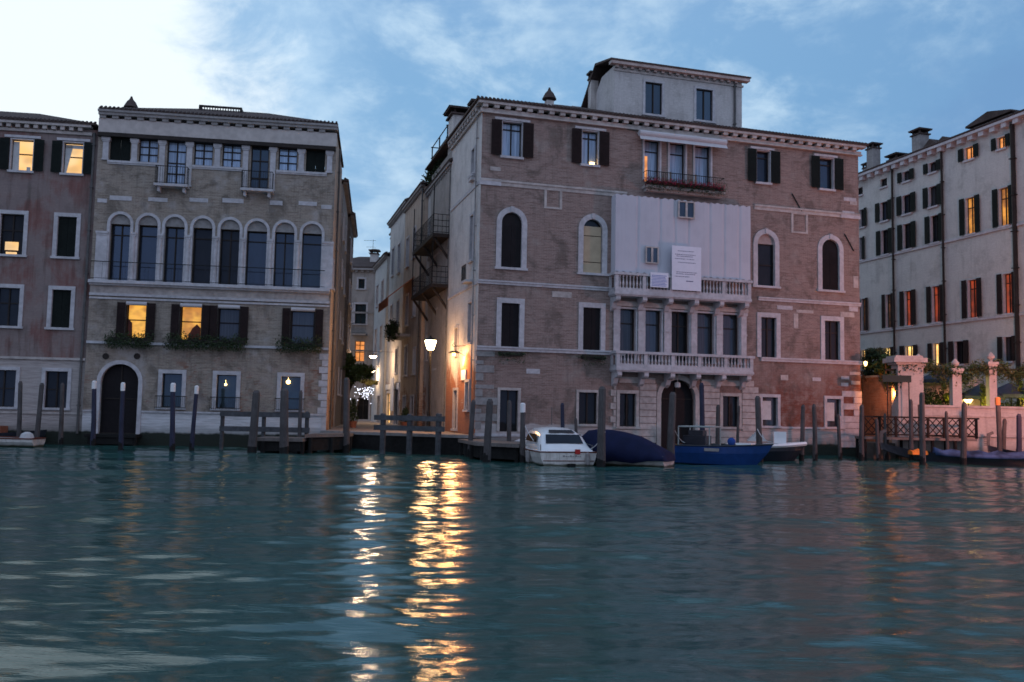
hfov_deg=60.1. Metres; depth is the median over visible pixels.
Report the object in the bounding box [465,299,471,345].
window
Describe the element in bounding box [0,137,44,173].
window
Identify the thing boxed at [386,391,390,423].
shop window
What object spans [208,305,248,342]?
window
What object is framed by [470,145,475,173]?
window
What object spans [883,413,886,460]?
mooring pole
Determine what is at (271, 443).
jetty
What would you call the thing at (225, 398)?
window
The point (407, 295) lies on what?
window
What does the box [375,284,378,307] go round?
window
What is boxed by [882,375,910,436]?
sign
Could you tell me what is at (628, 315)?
window
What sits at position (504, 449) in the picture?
jetty
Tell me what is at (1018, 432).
mooring pole
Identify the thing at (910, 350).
window
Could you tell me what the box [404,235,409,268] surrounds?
window
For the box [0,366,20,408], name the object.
window
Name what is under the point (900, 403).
gate pillar
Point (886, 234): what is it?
window
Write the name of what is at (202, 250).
window
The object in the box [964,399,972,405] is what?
terrace lamp
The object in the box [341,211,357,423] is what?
house
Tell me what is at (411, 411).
door
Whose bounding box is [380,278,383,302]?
window
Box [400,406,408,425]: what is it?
potted shrub
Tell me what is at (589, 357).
flower box
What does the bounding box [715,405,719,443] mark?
mooring pole
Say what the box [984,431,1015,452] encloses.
gondola
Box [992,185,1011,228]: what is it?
window
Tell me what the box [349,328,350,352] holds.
window
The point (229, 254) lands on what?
window
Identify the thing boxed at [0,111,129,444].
house
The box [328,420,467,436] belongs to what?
quay
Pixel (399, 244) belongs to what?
window
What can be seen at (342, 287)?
window
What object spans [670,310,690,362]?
window
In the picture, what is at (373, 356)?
hanging lamp
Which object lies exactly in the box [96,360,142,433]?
water door
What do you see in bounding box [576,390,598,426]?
window
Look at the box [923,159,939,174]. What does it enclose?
window
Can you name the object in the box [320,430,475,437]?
quay edge
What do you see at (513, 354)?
flower box
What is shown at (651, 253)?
window
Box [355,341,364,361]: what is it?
window
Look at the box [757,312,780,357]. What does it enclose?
window
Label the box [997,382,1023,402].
garden umbrella
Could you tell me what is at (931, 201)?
window
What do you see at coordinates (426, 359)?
window
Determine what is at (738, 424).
mooring pole
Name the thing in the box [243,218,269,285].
window
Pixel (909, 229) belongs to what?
window
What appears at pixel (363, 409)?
door
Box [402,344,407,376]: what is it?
window
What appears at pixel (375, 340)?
window
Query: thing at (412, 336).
house
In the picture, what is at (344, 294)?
window
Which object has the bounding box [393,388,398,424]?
door
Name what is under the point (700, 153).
window
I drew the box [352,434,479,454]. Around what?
quay wall
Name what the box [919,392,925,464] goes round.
mooring pole
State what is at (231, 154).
window
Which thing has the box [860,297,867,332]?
window
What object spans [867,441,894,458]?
ground
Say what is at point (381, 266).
house
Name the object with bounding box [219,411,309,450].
barrier
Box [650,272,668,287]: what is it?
sign
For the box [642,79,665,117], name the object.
window
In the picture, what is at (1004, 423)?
mooring pole
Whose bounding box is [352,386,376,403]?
string lights
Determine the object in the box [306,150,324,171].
window
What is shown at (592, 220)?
window
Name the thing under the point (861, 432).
mooring pole
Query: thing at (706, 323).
window
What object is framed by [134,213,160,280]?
window
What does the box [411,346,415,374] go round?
window
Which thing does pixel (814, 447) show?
mooring pole
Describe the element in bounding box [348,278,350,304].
window
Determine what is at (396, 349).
window
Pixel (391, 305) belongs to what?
window
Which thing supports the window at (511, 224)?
in the palace at (535, 187)
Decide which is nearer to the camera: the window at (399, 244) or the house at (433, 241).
the house at (433, 241)
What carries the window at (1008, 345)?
in the hotel
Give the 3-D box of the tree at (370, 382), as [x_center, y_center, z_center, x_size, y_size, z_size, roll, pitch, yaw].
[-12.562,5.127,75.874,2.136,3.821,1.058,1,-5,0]
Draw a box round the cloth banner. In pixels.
[389,377,393,410]
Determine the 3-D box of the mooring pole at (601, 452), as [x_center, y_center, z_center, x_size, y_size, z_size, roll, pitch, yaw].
[3.754,3.958,37.210,0.398,4.104,0.375,1,-5,0]
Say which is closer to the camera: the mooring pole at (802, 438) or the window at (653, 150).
the mooring pole at (802, 438)
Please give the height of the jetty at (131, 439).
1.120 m
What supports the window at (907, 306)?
in the hotel
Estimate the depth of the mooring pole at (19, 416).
45.95 m
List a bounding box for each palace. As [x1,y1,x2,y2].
[81,96,343,447]
[425,57,868,456]
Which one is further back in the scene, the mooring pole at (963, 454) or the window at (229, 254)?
the window at (229, 254)
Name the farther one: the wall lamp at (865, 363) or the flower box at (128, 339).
the wall lamp at (865, 363)
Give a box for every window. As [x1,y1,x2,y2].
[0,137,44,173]
[0,210,28,256]
[0,284,24,328]
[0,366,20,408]
[41,367,71,409]
[44,285,75,329]
[50,140,92,175]
[50,212,80,259]
[105,211,133,279]
[110,138,130,160]
[116,301,155,339]
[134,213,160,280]
[139,140,157,162]
[154,369,186,409]
[161,214,187,282]
[166,142,186,183]
[170,303,210,339]
[188,215,214,283]
[194,143,212,165]
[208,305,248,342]
[209,371,240,410]
[216,217,242,284]
[222,145,241,167]
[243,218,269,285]
[250,147,268,188]
[271,220,296,286]
[274,372,304,411]
[278,149,297,170]
[281,307,322,342]
[298,221,324,287]
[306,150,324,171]
[332,259,334,291]
[336,367,339,395]
[338,311,341,340]
[340,259,343,288]
[340,370,341,396]
[341,213,344,243]
[342,317,343,344]
[343,268,345,296]
[345,225,346,253]
[346,324,348,349]
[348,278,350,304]
[349,238,351,264]
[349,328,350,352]
[350,285,351,309]
[351,303,352,322]
[353,302,367,324]
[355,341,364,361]
[356,277,366,289]
[373,327,376,353]
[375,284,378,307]
[378,324,382,350]
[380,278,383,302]
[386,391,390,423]
[389,303,392,324]
[390,246,394,277]
[393,347,397,374]
[396,241,400,274]
[396,298,399,323]
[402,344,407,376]
[403,293,408,327]
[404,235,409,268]
[411,225,416,259]
[411,288,415,317]
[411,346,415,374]
[424,332,427,361]
[452,325,458,357]
[462,379,469,411]
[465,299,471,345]
[467,211,473,263]
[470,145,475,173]
[491,119,533,159]
[494,206,527,270]
[496,297,524,346]
[497,387,520,431]
[572,128,609,167]
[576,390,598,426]
[577,213,608,275]
[578,302,605,350]
[616,390,640,428]
[619,307,637,360]
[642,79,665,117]
[642,139,661,180]
[644,308,662,361]
[645,246,658,263]
[668,142,686,183]
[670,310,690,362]
[678,200,694,218]
[693,86,715,123]
[693,145,711,185]
[696,311,715,363]
[720,393,742,428]
[721,312,740,364]
[748,148,779,184]
[752,228,780,288]
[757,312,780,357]
[760,394,781,427]
[812,155,843,191]
[817,234,845,292]
[820,316,843,359]
[824,396,844,428]
[859,187,862,196]
[859,207,866,228]
[859,236,864,261]
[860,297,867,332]
[860,349,866,370]
[875,199,890,222]
[876,227,891,256]
[879,179,887,189]
[881,293,892,329]
[882,347,892,354]
[896,191,915,216]
[897,168,913,183]
[897,221,915,251]
[899,289,915,327]
[899,345,917,355]
[922,183,940,209]
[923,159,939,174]
[924,213,941,244]
[926,284,942,323]
[927,342,943,366]
[948,340,968,365]
[958,143,977,162]
[959,194,979,236]
[961,277,981,319]
[991,133,1009,151]
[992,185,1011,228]
[996,272,1013,315]
[997,336,1014,362]
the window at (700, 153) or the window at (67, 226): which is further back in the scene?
the window at (700, 153)
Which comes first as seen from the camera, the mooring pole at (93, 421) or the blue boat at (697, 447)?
the blue boat at (697, 447)
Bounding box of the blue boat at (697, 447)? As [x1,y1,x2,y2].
[674,425,773,464]
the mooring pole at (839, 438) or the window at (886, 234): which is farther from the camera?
the window at (886, 234)
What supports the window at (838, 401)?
in the palace at (535, 187)
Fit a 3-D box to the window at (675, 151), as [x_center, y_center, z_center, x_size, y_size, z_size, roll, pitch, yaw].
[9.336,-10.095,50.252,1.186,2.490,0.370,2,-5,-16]
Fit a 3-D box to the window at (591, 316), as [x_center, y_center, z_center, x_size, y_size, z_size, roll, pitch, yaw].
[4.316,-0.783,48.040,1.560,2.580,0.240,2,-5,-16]
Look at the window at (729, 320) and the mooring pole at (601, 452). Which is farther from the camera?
the window at (729, 320)
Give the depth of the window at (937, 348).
63.81 m
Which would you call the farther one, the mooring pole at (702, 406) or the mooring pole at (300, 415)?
the mooring pole at (300, 415)
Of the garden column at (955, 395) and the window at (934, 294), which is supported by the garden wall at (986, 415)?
the garden column at (955, 395)
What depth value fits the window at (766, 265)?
51.46 m
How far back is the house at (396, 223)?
74.44 m
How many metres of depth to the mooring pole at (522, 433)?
39.31 m
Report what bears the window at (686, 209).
in the scaffold sheeting
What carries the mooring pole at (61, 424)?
in the water
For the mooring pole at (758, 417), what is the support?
in the water
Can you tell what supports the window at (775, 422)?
in the palace at (535, 187)
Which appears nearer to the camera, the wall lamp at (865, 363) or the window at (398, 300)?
the wall lamp at (865, 363)
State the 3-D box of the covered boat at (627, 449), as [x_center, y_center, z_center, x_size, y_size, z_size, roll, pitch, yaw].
[4.765,4.827,39.105,4.738,1.810,2.039,-1,-5,28]
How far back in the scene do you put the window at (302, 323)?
50.05 m
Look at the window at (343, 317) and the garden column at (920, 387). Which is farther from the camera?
the window at (343, 317)
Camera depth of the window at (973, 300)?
60.85 m
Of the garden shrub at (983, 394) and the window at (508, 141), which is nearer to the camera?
the window at (508, 141)
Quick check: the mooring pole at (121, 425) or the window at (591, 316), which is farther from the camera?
the window at (591, 316)
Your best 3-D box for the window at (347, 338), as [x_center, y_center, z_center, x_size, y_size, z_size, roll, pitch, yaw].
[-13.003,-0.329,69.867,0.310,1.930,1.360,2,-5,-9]
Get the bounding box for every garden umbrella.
[923,372,968,403]
[962,384,1004,405]
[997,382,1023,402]
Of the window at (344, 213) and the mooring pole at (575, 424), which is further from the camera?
the window at (344, 213)
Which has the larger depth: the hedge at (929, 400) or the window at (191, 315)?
the hedge at (929, 400)
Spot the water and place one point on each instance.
(136, 563)
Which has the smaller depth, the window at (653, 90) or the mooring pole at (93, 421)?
the mooring pole at (93, 421)
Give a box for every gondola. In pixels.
[879,429,1023,466]
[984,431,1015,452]
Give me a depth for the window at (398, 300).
73.75 m
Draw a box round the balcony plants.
[384,318,400,341]
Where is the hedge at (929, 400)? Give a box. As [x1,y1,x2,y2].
[924,387,948,404]
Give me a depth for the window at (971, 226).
61.34 m
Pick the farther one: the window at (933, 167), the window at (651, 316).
the window at (933, 167)
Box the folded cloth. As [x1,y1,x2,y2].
[908,449,927,454]
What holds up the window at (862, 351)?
in the hotel
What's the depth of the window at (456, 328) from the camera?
51.00 m
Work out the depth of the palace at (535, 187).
49.59 m
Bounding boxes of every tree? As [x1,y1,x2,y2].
[343,353,374,389]
[355,379,378,414]
[860,346,890,381]
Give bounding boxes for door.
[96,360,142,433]
[356,396,370,420]
[376,394,380,421]
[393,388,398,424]
[400,395,405,425]
[409,394,413,415]
[450,388,457,430]
[656,374,699,448]
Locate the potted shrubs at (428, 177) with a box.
[421,157,443,185]
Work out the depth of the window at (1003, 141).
58.93 m
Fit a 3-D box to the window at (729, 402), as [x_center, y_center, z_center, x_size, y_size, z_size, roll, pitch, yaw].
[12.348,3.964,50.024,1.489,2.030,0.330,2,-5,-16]
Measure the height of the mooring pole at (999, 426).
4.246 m
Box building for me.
[350,249,380,420]
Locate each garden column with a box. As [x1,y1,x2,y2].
[915,354,925,404]
[949,359,963,404]
[984,352,998,405]
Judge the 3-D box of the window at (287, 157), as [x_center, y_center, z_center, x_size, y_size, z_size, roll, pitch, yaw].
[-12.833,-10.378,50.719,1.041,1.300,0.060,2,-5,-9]
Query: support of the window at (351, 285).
in the house at (352, 233)
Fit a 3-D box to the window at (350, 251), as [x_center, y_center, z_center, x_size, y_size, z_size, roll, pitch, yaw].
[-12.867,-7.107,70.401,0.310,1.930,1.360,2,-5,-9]
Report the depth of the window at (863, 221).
72.18 m
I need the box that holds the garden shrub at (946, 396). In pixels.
[941,382,949,404]
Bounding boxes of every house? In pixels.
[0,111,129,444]
[333,178,352,426]
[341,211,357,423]
[371,232,390,421]
[378,180,427,425]
[385,198,407,424]
[411,105,510,426]
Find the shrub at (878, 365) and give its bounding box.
[871,354,893,390]
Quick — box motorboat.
[515,407,596,466]
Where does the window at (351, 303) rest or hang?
in the building
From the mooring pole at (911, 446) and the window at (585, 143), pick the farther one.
the window at (585, 143)
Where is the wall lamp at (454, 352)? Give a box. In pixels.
[448,342,464,355]
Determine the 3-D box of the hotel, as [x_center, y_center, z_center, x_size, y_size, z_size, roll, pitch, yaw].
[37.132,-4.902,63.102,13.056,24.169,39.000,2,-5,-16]
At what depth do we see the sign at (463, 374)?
48.47 m
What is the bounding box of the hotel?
[858,109,1023,406]
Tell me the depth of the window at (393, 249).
77.56 m
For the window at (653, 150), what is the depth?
49.99 m
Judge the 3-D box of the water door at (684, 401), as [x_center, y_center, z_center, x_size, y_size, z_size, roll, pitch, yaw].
[9.179,3.939,49.183,2.609,4.140,0.450,2,-5,-16]
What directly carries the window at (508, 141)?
in the palace at (535, 187)
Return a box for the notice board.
[672,245,700,290]
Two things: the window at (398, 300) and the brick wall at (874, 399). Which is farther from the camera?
the window at (398, 300)
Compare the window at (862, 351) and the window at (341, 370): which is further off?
the window at (862, 351)
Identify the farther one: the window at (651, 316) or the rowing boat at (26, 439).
the window at (651, 316)
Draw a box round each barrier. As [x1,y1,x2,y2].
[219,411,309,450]
[374,413,444,454]
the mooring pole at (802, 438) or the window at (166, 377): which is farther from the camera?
the window at (166, 377)
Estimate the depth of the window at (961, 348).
61.71 m
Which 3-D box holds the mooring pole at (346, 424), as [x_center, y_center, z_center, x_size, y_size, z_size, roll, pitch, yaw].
[-8.670,4.202,46.400,0.461,4.564,0.375,1,-5,0]
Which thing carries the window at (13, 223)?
in the house at (48, 166)
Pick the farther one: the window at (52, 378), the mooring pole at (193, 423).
the window at (52, 378)
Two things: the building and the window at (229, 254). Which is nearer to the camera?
the window at (229, 254)
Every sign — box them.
[461,369,466,379]
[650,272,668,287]
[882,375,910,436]
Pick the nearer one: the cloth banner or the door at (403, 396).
the door at (403, 396)
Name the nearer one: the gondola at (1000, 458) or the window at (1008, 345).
the gondola at (1000, 458)
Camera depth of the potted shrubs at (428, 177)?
60.55 m
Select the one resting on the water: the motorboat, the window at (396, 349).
the motorboat
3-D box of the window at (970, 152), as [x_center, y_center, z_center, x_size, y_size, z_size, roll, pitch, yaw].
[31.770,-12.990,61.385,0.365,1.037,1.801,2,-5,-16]
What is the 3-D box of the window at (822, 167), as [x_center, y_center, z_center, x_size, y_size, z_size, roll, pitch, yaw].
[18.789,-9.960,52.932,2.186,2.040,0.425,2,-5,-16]
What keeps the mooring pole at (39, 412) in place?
in the water
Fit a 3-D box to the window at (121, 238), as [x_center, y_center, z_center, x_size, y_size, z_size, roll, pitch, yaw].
[-21.705,-5.223,49.004,1.380,3.880,0.510,2,-5,-9]
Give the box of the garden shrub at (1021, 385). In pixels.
[1017,381,1023,406]
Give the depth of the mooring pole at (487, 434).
39.18 m
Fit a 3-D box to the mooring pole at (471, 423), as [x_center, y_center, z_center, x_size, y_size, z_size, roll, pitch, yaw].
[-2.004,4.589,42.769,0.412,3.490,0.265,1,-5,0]
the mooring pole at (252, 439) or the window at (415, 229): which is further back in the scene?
the window at (415, 229)
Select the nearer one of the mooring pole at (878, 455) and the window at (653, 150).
the mooring pole at (878, 455)
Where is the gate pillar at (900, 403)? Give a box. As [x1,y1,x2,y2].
[883,355,927,458]
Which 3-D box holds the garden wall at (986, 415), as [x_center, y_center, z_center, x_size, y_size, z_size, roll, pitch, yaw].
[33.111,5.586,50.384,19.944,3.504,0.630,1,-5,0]
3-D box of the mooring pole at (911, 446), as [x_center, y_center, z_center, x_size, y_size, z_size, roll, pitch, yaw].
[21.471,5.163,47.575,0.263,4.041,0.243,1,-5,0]
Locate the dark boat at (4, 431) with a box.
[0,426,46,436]
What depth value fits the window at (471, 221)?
48.50 m
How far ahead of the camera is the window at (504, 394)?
46.50 m
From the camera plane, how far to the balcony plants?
66.19 m
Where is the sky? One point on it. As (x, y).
(388, 72)
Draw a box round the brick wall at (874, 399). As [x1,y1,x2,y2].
[861,374,891,442]
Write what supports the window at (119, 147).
in the palace at (231, 218)
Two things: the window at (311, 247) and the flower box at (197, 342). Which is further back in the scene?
the window at (311, 247)
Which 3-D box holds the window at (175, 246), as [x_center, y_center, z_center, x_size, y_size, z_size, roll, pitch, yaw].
[-18.860,-5.132,49.433,1.375,3.880,0.510,2,-5,-9]
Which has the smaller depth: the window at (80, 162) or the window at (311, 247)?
the window at (80, 162)
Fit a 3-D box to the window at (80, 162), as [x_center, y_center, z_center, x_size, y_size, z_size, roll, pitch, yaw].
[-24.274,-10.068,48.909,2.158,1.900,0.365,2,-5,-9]
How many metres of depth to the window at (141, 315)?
48.64 m
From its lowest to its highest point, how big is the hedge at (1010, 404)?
1.232 m
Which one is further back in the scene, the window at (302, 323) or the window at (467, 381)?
the window at (302, 323)
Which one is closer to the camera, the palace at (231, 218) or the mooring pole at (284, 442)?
the mooring pole at (284, 442)
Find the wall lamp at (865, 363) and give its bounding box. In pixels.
[862,359,866,404]
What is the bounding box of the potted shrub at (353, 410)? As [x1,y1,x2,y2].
[350,398,358,427]
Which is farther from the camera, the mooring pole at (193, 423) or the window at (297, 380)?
the window at (297, 380)
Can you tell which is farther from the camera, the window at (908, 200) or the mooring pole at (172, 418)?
the window at (908, 200)
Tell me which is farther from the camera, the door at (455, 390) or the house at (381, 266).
the house at (381, 266)
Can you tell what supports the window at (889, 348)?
in the hotel
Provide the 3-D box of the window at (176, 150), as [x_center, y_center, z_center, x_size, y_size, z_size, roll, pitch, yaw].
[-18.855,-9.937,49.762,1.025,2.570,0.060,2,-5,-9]
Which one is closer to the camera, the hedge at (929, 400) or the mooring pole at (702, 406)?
the mooring pole at (702, 406)
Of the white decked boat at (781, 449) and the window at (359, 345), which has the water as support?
the white decked boat at (781, 449)
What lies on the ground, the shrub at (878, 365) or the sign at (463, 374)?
the shrub at (878, 365)
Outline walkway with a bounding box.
[855,416,978,459]
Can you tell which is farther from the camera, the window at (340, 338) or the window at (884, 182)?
the window at (884, 182)
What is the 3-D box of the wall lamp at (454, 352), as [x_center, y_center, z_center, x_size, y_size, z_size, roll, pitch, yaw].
[-3.035,0.456,48.608,0.946,0.722,0.640,2,-5,-16]
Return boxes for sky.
[0,0,1023,257]
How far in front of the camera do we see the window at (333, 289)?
51.57 m
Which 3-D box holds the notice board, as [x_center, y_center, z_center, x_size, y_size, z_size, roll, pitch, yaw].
[9.609,-3.995,48.678,1.774,2.444,0.046,2,-5,-16]
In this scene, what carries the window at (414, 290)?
in the house at (412, 336)
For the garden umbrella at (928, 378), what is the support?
on the ground
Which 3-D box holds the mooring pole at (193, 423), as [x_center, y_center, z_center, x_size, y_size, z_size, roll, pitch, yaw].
[-16.281,4.253,45.180,0.380,3.968,0.243,1,-5,0]
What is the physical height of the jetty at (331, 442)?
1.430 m
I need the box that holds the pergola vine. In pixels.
[878,357,1023,395]
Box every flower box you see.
[102,329,154,349]
[163,331,248,352]
[275,334,323,353]
[495,351,528,362]
[576,354,608,365]
[642,176,727,197]
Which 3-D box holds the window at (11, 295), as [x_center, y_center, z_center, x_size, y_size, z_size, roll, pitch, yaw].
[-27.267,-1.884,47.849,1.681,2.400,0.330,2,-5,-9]
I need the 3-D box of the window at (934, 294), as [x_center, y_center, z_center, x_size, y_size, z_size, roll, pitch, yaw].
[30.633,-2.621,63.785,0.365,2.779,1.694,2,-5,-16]
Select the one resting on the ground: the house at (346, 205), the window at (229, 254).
the house at (346, 205)
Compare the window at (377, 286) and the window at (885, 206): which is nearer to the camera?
the window at (885, 206)
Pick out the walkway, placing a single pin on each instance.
(928, 433)
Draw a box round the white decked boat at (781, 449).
[726,431,806,460]
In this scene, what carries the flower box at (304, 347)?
attached to the palace at (231, 218)
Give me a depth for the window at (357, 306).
90.63 m
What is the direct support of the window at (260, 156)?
in the palace at (231, 218)
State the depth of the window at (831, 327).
52.34 m
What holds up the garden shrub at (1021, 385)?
on the ground
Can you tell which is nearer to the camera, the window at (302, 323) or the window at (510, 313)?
the window at (510, 313)
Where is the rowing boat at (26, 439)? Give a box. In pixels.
[0,432,45,446]
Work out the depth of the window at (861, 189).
72.49 m
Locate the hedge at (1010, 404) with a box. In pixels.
[1000,399,1020,406]
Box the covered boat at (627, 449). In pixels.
[581,429,675,466]
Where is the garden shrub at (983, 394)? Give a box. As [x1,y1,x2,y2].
[979,383,985,405]
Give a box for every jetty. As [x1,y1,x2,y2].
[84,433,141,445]
[257,436,307,453]
[305,433,353,452]
[458,439,519,462]
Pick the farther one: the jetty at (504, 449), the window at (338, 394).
the window at (338, 394)
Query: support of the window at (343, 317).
in the house at (346, 205)
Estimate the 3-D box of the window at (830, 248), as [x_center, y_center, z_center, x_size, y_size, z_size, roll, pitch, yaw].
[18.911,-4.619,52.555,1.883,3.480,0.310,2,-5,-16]
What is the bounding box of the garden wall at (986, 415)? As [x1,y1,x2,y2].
[918,405,1023,451]
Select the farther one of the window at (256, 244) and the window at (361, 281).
the window at (361, 281)
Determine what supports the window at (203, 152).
in the palace at (231, 218)
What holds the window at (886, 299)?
in the hotel
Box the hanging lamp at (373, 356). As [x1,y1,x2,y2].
[354,350,381,357]
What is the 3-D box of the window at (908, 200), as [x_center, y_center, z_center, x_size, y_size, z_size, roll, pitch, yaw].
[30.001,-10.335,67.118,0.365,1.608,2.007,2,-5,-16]
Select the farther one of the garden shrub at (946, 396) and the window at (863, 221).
the window at (863, 221)
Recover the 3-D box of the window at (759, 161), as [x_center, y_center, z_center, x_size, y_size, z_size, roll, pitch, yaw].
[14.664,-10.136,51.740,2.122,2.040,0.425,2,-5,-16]
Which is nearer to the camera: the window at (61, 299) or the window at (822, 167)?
the window at (61, 299)
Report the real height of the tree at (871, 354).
5.792 m
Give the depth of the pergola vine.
50.56 m
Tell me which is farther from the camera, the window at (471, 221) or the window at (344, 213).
the window at (344, 213)
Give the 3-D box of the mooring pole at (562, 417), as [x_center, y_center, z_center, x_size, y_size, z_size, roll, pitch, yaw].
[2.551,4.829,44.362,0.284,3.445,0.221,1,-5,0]
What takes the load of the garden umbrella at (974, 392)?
on the ground
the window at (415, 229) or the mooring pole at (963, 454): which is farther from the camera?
the window at (415, 229)
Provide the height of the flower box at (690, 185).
1.124 m
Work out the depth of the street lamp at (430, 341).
50.91 m
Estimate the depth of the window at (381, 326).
81.49 m
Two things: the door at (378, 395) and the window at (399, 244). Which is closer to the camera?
the window at (399, 244)
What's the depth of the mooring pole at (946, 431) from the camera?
48.34 m
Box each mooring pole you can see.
[16,381,22,436]
[34,383,43,436]
[58,383,64,444]
[90,381,96,445]
[118,382,124,449]
[169,383,175,450]
[189,385,198,449]
[247,390,259,452]
[279,388,288,453]
[297,390,302,436]
[342,378,349,452]
[467,400,475,456]
[482,399,492,461]
[507,400,510,440]
[520,403,525,462]
[561,403,564,427]
[574,418,577,432]
[596,386,605,466]
[667,392,675,461]
[699,383,704,429]
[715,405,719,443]
[736,405,739,442]
[755,396,763,461]
[799,405,804,460]
[812,404,817,460]
[837,414,841,458]
[859,405,863,460]
[875,418,880,460]
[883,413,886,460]
[909,399,913,459]
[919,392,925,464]
[945,411,948,449]
[960,402,966,464]
[995,397,1002,451]
[1002,418,1006,448]
[1016,414,1021,451]
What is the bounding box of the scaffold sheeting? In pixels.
[611,194,750,279]
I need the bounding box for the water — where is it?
[0,444,1023,681]
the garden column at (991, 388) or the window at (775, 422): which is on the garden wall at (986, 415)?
the garden column at (991, 388)
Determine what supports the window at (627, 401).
in the palace at (535, 187)
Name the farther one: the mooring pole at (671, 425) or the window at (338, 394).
the window at (338, 394)
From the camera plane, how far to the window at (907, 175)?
67.50 m
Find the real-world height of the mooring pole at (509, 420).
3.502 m
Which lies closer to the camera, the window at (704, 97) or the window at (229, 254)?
the window at (229, 254)
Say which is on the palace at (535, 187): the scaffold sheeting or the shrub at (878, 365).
the scaffold sheeting
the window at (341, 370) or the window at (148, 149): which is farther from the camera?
the window at (341, 370)
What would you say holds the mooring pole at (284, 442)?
in the water
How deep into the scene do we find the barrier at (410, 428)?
45.03 m
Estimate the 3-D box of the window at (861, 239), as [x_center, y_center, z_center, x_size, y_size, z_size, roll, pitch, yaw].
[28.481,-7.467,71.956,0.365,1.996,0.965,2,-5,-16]
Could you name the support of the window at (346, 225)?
in the house at (346, 205)
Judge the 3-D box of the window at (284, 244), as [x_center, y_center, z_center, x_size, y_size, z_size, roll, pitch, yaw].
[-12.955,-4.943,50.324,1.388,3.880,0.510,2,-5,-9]
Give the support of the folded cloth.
on the gondola at (1000, 458)
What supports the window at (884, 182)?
in the hotel
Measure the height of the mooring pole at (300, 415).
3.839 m
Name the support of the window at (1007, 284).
in the hotel
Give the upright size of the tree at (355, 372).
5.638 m
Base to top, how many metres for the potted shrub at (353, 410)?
1.966 m
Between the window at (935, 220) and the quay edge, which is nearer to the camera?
the quay edge

